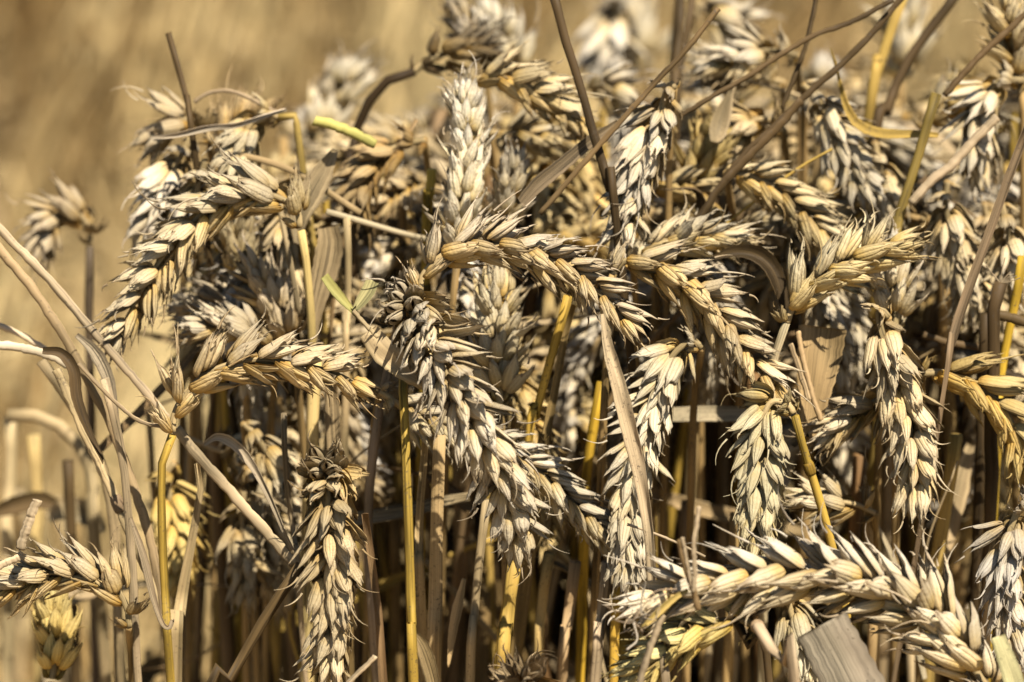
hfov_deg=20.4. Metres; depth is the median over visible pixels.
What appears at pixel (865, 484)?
straw stalk
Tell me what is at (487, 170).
wheat plant
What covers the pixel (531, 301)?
wheat plant
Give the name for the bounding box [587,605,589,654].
straw stalk
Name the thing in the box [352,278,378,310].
straw fragment
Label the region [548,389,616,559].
wheat plant
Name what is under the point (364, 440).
wheat plant
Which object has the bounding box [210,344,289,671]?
wheat plant
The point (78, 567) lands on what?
wheat plant
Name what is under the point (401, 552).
wheat plant
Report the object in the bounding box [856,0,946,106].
wheat plant
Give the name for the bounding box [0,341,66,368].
straw stalk
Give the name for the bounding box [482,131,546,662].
wheat plant
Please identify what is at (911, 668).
straw stalk
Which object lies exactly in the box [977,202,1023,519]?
wheat plant
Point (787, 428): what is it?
wheat plant
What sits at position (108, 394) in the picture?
straw stalk
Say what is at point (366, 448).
straw fragment
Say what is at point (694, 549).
twig
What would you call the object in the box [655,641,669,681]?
straw stalk
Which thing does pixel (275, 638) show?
wheat plant
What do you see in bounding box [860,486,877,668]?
straw stalk
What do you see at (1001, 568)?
wheat plant
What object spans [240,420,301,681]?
wheat plant
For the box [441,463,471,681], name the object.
straw stalk
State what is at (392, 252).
wheat plant
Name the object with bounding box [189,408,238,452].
straw fragment
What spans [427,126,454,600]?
wheat plant
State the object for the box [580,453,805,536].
straw fragment
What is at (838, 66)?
straw stalk
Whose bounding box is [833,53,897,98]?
wheat plant
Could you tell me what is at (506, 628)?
straw stalk
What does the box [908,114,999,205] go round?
straw stalk
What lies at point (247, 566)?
wheat plant
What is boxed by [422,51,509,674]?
wheat plant
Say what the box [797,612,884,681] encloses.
dry blade
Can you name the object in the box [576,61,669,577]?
wheat plant
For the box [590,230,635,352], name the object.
straw fragment
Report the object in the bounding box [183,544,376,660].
wheat plant
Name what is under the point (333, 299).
straw fragment
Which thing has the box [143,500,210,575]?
straw fragment
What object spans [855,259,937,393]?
wheat plant
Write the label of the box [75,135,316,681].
wheat plant
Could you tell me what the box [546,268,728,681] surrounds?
wheat plant
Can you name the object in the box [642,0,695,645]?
straw stalk
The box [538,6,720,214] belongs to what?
straw stalk
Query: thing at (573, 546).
wheat plant
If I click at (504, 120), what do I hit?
wheat plant
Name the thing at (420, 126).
wheat plant
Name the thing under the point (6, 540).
straw stalk
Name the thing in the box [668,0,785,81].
wheat plant
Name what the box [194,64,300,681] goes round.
wheat plant
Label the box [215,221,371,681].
wheat plant
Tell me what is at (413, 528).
wheat plant
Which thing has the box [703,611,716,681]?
straw stalk
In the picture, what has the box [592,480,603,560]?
straw stalk
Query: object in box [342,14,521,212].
wheat plant
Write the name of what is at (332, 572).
wheat plant
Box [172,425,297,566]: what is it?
straw stalk
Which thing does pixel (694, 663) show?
wheat plant
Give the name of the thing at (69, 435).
straw stalk
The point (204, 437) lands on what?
straw stalk
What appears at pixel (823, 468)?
wheat plant
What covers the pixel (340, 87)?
wheat plant
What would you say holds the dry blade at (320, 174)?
attached to the wheat plant at (267, 284)
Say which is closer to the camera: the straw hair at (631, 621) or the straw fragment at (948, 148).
the straw hair at (631, 621)
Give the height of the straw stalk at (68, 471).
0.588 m
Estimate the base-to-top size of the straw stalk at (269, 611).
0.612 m
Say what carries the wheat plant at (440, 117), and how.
on the ground
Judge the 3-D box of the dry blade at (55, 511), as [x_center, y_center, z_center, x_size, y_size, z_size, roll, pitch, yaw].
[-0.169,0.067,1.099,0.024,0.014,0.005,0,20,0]
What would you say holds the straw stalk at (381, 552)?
on the ground
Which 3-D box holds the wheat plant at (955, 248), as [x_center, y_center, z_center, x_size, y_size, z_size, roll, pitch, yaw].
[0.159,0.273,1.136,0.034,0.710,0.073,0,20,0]
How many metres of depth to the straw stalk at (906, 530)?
1.12 m
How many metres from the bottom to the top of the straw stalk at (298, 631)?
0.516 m
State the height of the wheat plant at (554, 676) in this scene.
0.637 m
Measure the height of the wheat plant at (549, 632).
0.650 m
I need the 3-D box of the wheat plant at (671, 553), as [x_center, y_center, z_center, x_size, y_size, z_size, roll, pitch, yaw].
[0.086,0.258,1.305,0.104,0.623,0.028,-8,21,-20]
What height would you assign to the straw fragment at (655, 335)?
0.064 m
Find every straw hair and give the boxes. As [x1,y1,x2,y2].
[605,600,629,611]
[615,608,638,623]
[627,622,637,649]
[640,588,650,616]
[648,588,676,597]
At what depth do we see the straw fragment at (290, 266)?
0.99 m
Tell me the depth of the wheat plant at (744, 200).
1.09 m
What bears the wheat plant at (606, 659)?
on the ground
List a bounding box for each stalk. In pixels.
[0,223,169,416]
[0,243,161,613]
[0,323,46,347]
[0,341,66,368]
[0,417,16,681]
[7,409,112,681]
[16,488,67,681]
[16,612,67,681]
[27,434,43,681]
[37,359,124,681]
[51,521,90,681]
[52,367,161,614]
[57,498,69,681]
[62,459,80,681]
[76,523,83,681]
[77,362,160,427]
[100,377,141,681]
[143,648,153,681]
[145,406,165,681]
[165,32,274,681]
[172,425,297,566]
[183,631,192,656]
[193,88,275,110]
[202,409,210,534]
[207,562,304,681]
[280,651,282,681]
[281,412,307,681]
[283,568,300,681]
[295,599,300,657]
[301,362,321,681]
[341,217,351,458]
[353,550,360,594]
[373,522,407,681]
[389,500,402,681]
[413,445,429,611]
[416,168,436,556]
[425,452,445,660]
[427,434,445,681]
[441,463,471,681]
[465,498,489,681]
[492,295,571,675]
[495,561,520,669]
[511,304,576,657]
[532,433,561,653]
[533,551,554,655]
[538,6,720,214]
[544,615,550,677]
[546,444,581,627]
[550,0,671,679]
[556,560,580,681]
[575,381,601,681]
[581,450,603,650]
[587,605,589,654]
[589,560,611,681]
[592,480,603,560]
[609,587,621,681]
[619,594,624,658]
[627,523,705,557]
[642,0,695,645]
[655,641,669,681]
[658,0,683,557]
[671,499,686,681]
[673,97,803,264]
[674,422,683,530]
[678,0,893,118]
[695,0,903,217]
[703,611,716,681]
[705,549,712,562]
[722,511,739,681]
[727,612,772,681]
[747,371,759,681]
[771,0,906,666]
[772,447,815,680]
[777,0,957,681]
[780,0,817,108]
[799,439,811,615]
[811,362,937,622]
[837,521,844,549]
[847,452,864,616]
[852,92,940,638]
[859,422,871,551]
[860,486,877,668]
[889,539,971,681]
[891,126,1023,681]
[901,512,910,565]
[907,644,914,681]
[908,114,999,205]
[909,518,915,564]
[921,331,978,350]
[921,432,962,681]
[942,11,1023,96]
[966,312,987,681]
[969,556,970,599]
[977,280,1007,680]
[989,255,1023,681]
[1000,310,1023,325]
[1005,369,1023,377]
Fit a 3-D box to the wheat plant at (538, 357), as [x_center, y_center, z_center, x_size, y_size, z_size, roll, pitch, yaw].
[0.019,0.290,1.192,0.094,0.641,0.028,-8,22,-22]
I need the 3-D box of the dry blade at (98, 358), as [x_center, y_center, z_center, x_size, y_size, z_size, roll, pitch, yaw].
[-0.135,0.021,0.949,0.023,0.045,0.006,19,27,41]
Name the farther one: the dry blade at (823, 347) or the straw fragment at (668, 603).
the dry blade at (823, 347)
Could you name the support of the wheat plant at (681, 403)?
on the ground
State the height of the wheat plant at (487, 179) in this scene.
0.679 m
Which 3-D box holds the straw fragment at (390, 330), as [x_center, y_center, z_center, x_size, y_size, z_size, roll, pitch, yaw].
[-0.028,-0.011,1.008,0.088,0.030,0.002,4,20,12]
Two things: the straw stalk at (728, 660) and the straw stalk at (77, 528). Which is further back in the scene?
the straw stalk at (77, 528)
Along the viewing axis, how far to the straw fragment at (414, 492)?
1.11 m
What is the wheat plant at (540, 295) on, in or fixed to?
on the ground
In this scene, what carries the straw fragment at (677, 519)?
attached to the wheat plant at (734, 484)
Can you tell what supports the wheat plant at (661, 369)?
on the ground
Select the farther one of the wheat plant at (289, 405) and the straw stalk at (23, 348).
the wheat plant at (289, 405)
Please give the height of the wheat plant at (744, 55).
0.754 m
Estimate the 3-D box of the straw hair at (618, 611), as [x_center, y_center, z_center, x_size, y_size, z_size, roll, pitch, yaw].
[0.033,0.082,0.879,0.008,0.004,0.002,0,20,0]
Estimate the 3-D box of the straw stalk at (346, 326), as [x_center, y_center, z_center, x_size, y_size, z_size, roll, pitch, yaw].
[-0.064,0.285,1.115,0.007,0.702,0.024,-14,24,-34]
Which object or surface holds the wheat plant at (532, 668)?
on the ground
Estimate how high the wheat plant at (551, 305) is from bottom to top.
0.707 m
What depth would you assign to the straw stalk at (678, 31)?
1.05 m
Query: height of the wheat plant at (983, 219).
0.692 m
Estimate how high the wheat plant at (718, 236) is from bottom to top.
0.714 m
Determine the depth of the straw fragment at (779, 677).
1.04 m
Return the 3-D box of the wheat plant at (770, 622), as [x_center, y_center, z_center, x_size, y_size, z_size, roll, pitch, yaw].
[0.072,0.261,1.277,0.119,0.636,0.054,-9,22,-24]
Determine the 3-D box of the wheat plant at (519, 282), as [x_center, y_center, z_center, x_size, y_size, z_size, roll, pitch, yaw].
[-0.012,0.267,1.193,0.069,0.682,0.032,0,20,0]
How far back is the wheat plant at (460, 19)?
1.08 m
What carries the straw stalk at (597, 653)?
on the ground
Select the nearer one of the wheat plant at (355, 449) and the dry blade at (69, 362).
the dry blade at (69, 362)
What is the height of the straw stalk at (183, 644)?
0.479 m
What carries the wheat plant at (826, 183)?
on the ground
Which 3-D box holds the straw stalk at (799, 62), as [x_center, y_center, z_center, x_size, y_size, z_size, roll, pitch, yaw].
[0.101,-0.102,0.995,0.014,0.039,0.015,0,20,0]
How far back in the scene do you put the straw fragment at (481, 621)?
1.04 m
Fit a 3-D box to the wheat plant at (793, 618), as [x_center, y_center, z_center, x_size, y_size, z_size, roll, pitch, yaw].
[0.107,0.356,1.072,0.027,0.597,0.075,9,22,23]
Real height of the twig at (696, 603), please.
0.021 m
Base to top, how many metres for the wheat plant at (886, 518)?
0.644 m
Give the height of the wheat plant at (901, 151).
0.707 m
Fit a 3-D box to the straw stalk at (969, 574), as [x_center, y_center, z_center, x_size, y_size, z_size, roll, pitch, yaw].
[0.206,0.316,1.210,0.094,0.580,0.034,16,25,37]
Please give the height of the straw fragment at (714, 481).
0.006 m
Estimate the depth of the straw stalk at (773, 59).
0.98 m
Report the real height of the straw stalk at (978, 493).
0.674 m
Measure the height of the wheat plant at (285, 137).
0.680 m
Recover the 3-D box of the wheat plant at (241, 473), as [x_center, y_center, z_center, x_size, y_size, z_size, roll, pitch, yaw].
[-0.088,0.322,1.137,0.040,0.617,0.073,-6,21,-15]
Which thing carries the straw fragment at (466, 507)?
attached to the wheat plant at (563, 492)
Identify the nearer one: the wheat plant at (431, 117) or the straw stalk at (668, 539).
the straw stalk at (668, 539)
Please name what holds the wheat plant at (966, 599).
on the ground
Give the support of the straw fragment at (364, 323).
attached to the wheat plant at (264, 364)
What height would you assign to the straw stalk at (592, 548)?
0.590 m
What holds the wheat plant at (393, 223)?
on the ground
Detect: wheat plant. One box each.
[0,519,149,681]
[5,166,109,681]
[30,590,84,679]
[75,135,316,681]
[110,81,219,680]
[121,136,199,681]
[125,504,210,681]
[137,299,391,681]
[143,460,229,609]
[155,158,223,681]
[156,264,281,681]
[158,284,282,681]
[164,194,329,598]
[168,202,361,681]
[183,102,317,681]
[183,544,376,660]
[193,332,400,681]
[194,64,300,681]
[200,215,272,681]
[201,91,371,681]
[203,186,266,681]
[203,232,306,477]
[203,260,236,681]
[209,424,300,681]
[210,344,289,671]
[212,488,284,681]
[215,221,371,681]
[215,257,306,681]
[232,313,373,547]
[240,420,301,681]
[254,177,364,581]
[258,381,296,673]
[261,164,284,656]
[265,142,310,181]
[270,396,305,624]
[270,445,325,681]
[277,429,378,681]
[278,159,333,224]
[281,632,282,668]
[282,399,289,681]
[283,273,401,681]
[290,109,555,678]
[303,39,388,144]
[305,212,490,681]
[319,304,466,681]
[322,119,435,288]
[328,187,407,672]
[329,106,437,135]
[329,108,450,187]
[329,163,448,315]
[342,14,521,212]
[343,234,488,681]
[360,375,536,679]
[361,265,569,681]
[361,398,371,649]
[362,381,610,681]
[373,153,500,574]
[378,230,528,657]
[381,152,439,533]
[383,484,478,639]
[384,480,402,594]
[386,162,490,642]
[388,140,589,589]
[397,189,667,681]
[398,180,493,452]
[402,206,686,681]
[405,417,496,678]
[410,200,540,655]
[412,260,470,631]
[413,156,497,681]
[413,386,555,679]
[415,95,441,115]
[420,76,595,479]
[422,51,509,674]
[426,0,551,676]
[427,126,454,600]
[431,65,506,142]
[436,72,512,129]
[438,260,481,359]
[444,153,491,210]
[448,340,570,681]
[449,375,594,665]
[459,39,616,679]
[461,262,540,600]
[467,0,540,148]
[477,338,620,638]
[478,217,586,677]
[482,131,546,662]
[483,113,507,127]
[484,120,512,164]
[485,108,596,194]
[485,360,582,675]
[487,640,560,681]
[488,109,625,657]
[497,148,597,578]
[499,113,548,128]
[499,117,610,574]
[522,216,649,359]
[522,253,688,356]
[526,182,614,681]
[526,210,610,319]
[539,318,551,678]
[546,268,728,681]
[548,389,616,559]
[551,382,718,667]
[552,358,683,648]
[559,75,723,602]
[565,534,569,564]
[569,364,745,662]
[571,0,652,109]
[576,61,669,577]
[577,199,734,546]
[585,325,705,681]
[585,358,774,637]
[586,229,814,681]
[587,0,684,95]
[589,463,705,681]
[590,78,683,568]
[590,117,620,165]
[590,334,736,626]
[596,99,749,681]
[598,485,1001,681]
[600,150,664,174]
[600,599,799,681]
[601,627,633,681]
[607,329,646,658]
[623,337,768,659]
[630,189,784,648]
[631,153,741,637]
[642,63,723,96]
[646,138,714,562]
[647,212,745,638]
[647,331,870,638]
[665,223,756,681]
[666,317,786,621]
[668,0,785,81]
[668,260,789,489]
[668,521,698,671]
[669,193,869,621]
[671,32,786,624]
[673,94,754,681]
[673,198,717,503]
[679,14,801,181]
[679,79,722,142]
[681,209,871,681]
[690,156,754,222]
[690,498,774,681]
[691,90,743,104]
[694,541,708,681]
[701,91,798,524]
[704,84,795,548]
[705,80,875,549]
[710,202,868,681]
[715,380,850,617]
[722,113,900,530]
[723,154,856,681]
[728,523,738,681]
[733,381,871,681]
[736,179,1020,681]
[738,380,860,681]
[739,429,944,669]
[743,92,813,172]
[749,103,954,681]
[757,196,941,681]
[760,248,869,392]
[766,165,865,642]
[768,599,822,681]
[768,608,771,618]
[780,418,883,527]
[780,467,879,671]
[782,292,956,681]
[783,85,849,522]
[784,43,848,619]
[784,378,900,681]
[793,84,863,615]
[797,78,893,487]
[811,451,831,627]
[819,364,937,624]
[827,92,928,552]
[827,164,981,663]
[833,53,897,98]
[847,208,1023,535]
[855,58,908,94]
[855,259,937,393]
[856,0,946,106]
[856,94,935,673]
[860,301,960,551]
[865,215,929,681]
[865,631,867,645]
[869,140,913,681]
[880,333,1007,681]
[882,115,907,177]
[898,57,1014,674]
[898,404,1011,681]
[905,184,1018,342]
[906,54,1013,121]
[908,161,1009,544]
[908,166,970,213]
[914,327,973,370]
[914,351,1023,681]
[915,291,1007,575]
[920,179,992,681]
[924,58,1023,210]
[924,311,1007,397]
[927,112,1017,520]
[929,406,936,554]
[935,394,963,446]
[943,112,1019,473]
[944,307,1023,681]
[951,135,1005,211]
[953,73,1002,200]
[955,483,1023,678]
[962,0,1023,519]
[963,228,1012,611]
[965,174,1018,207]
[969,201,1023,681]
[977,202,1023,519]
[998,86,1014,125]
[1000,73,1023,173]
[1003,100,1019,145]
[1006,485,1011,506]
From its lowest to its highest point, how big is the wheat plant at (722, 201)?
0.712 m
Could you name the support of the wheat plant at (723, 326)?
on the ground
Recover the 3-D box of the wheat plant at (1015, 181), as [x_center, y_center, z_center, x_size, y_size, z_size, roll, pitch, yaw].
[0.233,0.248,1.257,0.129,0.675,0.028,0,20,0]
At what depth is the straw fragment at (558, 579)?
1.15 m
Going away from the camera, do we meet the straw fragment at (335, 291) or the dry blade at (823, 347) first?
the straw fragment at (335, 291)
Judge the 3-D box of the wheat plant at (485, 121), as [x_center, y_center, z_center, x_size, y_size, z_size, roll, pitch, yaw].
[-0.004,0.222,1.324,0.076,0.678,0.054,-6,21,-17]
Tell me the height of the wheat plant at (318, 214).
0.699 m
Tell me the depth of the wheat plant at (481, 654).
1.07 m
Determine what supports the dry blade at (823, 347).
on the wheat plant at (852, 416)
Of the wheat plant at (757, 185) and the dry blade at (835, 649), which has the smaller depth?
the dry blade at (835, 649)
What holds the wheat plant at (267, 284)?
on the ground
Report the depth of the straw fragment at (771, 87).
1.06 m
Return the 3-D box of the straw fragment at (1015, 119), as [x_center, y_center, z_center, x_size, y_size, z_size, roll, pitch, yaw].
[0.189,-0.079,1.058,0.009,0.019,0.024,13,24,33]
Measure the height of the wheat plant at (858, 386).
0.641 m
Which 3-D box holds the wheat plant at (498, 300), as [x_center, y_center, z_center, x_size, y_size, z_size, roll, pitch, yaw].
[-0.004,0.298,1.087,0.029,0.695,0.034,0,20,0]
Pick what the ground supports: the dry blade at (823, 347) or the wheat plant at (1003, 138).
the wheat plant at (1003, 138)
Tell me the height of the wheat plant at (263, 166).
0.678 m
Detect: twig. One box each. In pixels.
[637,614,665,681]
[676,539,700,610]
[681,537,691,591]
[691,506,701,592]
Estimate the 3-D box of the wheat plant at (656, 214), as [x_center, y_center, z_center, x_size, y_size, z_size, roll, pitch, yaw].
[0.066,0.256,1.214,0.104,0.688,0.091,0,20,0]
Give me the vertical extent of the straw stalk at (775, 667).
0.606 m
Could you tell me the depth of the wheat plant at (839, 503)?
0.97 m
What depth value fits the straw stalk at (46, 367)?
1.00 m
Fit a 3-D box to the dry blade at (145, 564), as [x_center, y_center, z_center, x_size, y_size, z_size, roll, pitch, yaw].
[-0.117,0.076,0.926,0.015,0.035,0.013,0,20,0]
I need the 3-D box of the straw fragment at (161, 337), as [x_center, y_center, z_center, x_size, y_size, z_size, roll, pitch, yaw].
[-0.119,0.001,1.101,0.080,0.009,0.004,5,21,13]
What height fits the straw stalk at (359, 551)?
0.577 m
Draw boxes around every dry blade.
[0,492,58,516]
[42,347,103,463]
[45,497,106,533]
[68,587,95,599]
[75,333,119,420]
[129,517,173,629]
[150,108,286,138]
[165,463,203,681]
[203,433,294,550]
[290,148,337,245]
[311,224,342,342]
[325,378,346,680]
[362,513,387,681]
[406,632,439,681]
[414,436,428,681]
[447,578,465,667]
[517,120,616,207]
[600,313,655,580]
[713,244,788,309]
[796,324,846,445]
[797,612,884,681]
[932,443,974,574]
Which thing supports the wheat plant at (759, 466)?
on the ground
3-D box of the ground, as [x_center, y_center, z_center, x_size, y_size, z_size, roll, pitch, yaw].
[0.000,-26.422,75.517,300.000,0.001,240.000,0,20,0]
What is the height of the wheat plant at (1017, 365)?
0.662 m
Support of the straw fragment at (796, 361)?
on the wheat plant at (852, 416)
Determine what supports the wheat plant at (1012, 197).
on the ground
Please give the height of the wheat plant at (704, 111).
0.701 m
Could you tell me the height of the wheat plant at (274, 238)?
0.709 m
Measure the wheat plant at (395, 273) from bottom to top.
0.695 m
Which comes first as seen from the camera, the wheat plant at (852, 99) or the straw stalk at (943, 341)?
the straw stalk at (943, 341)
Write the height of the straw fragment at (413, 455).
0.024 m
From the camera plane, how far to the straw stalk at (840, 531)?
1.24 m
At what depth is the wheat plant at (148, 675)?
1.14 m
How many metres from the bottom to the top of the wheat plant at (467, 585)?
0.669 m
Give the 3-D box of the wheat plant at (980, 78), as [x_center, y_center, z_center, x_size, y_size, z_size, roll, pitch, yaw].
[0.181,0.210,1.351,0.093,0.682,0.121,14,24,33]
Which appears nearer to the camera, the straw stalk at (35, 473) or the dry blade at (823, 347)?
the dry blade at (823, 347)
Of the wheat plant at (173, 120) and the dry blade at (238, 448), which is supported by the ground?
the wheat plant at (173, 120)
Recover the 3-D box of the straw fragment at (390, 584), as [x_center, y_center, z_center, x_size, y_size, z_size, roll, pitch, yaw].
[-0.059,0.098,1.083,0.070,0.036,0.005,3,20,8]
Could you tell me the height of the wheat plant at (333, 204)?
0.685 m
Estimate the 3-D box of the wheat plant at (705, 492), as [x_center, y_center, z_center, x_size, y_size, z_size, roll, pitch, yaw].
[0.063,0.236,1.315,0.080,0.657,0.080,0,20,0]
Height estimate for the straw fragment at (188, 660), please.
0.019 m
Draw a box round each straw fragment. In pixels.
[0,554,20,569]
[16,499,41,550]
[69,580,229,603]
[99,339,205,451]
[125,610,258,671]
[134,382,233,423]
[136,525,215,564]
[137,330,175,344]
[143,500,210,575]
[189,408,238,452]
[206,623,221,673]
[214,147,362,215]
[249,491,469,524]
[274,177,302,316]
[281,558,447,631]
[287,601,300,668]
[312,116,376,147]
[317,282,541,338]
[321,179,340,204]
[321,273,355,317]
[325,209,557,244]
[326,119,417,344]
[346,655,376,681]
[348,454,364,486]
[350,402,435,463]
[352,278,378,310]
[352,310,378,337]
[355,538,496,595]
[360,325,422,389]
[366,464,474,514]
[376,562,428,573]
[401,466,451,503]
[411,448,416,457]
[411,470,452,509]
[424,558,496,642]
[452,533,610,602]
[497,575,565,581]
[518,313,600,328]
[525,574,535,653]
[559,569,622,680]
[574,306,681,476]
[576,530,607,681]
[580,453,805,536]
[588,443,613,583]
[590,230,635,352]
[595,480,677,507]
[639,589,688,628]
[656,516,670,681]
[658,187,706,222]
[672,405,834,421]
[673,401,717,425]
[675,510,697,559]
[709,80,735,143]
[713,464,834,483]
[719,74,814,103]
[721,332,795,378]
[726,148,832,222]
[751,208,867,292]
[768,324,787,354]
[773,672,783,681]
[788,343,810,400]
[791,349,933,447]
[795,330,823,421]
[829,46,938,138]
[856,482,926,679]
[890,121,958,167]
[900,169,958,188]
[900,186,925,252]
[922,461,958,630]
[923,154,953,163]
[949,199,976,218]
[991,634,1023,681]
[999,112,1019,123]
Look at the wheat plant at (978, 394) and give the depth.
0.95 m
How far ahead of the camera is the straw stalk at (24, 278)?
0.96 m
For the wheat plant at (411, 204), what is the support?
on the ground
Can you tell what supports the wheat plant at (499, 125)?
on the ground
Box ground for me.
[0,0,987,648]
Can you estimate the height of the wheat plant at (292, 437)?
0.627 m
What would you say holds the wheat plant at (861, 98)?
on the ground
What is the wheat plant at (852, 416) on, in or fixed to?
on the ground
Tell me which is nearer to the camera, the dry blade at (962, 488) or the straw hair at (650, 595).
the straw hair at (650, 595)
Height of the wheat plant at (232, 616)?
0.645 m
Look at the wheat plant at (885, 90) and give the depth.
1.31 m
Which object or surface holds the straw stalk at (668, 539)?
attached to the wheat plant at (417, 318)
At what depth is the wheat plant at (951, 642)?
0.89 m
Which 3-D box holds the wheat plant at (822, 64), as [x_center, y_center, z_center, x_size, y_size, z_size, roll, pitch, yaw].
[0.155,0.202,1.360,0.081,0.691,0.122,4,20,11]
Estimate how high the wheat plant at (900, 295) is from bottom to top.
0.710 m
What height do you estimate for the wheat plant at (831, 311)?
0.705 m
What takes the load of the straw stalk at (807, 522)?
on the ground
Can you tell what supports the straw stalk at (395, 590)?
on the ground
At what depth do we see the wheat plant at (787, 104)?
1.21 m
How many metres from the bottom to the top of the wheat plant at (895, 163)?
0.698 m
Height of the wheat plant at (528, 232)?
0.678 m
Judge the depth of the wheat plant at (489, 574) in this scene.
1.07 m
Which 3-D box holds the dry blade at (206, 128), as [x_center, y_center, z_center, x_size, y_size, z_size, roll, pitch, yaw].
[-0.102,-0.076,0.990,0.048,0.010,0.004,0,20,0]
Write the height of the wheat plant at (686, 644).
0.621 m
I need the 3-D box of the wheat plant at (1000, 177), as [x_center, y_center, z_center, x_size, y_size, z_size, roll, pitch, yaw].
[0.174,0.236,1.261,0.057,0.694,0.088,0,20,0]
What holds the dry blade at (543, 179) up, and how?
attached to the wheat plant at (468, 151)
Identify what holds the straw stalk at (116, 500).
on the straw stalk at (24, 278)
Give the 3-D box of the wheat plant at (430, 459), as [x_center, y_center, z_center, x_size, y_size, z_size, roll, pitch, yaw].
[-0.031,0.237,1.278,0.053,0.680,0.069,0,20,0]
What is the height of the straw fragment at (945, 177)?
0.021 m
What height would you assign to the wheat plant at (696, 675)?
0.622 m
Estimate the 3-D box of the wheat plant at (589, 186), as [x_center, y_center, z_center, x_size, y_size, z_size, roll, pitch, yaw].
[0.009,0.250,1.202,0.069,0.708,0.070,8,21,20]
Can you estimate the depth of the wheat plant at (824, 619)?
1.23 m
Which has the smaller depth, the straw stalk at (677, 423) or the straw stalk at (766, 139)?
the straw stalk at (766, 139)
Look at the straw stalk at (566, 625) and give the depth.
0.98 m
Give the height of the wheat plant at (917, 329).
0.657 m
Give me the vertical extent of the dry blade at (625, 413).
0.081 m
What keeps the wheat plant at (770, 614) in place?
on the ground
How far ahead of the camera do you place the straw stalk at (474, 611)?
0.96 m
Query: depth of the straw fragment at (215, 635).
1.09 m
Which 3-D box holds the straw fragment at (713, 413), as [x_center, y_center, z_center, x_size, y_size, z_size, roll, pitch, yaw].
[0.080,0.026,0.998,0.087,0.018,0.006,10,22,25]
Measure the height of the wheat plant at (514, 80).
0.758 m
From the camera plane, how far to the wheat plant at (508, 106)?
1.29 m
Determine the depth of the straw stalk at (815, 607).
1.15 m
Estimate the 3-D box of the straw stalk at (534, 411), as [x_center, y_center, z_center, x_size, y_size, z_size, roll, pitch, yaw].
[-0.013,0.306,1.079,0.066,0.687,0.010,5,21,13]
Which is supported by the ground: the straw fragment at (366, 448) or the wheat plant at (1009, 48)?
the wheat plant at (1009, 48)
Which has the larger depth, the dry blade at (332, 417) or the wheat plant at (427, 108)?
the wheat plant at (427, 108)
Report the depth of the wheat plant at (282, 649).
1.17 m
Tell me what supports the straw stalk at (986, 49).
on the wheat plant at (955, 248)
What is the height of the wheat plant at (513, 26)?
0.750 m
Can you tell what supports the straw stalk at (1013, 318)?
attached to the straw stalk at (962, 306)
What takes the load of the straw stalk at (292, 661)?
on the ground
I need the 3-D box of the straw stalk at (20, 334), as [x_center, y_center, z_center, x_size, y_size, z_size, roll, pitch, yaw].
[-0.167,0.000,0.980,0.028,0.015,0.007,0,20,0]
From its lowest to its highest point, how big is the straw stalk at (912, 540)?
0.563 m
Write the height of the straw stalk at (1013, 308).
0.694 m
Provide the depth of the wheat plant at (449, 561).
1.11 m
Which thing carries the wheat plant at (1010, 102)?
on the ground
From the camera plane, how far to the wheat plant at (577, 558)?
1.17 m
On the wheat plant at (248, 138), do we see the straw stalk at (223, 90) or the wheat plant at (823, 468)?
the straw stalk at (223, 90)
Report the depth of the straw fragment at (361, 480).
1.04 m
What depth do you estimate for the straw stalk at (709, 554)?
1.12 m
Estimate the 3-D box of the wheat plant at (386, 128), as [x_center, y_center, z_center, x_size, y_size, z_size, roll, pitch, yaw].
[-0.037,0.235,1.259,0.135,0.696,0.065,6,21,16]
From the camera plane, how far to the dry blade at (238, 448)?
0.95 m
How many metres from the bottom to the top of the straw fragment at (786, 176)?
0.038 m
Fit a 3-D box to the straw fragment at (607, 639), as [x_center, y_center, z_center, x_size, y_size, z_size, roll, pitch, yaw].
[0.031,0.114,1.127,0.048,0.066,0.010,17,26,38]
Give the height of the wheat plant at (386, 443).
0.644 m
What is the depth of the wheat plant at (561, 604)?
1.15 m
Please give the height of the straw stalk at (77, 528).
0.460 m
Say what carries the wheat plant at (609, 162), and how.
on the ground
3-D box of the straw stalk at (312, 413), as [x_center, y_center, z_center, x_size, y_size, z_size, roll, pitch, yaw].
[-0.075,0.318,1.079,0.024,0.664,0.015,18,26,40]
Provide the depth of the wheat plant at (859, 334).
1.02 m

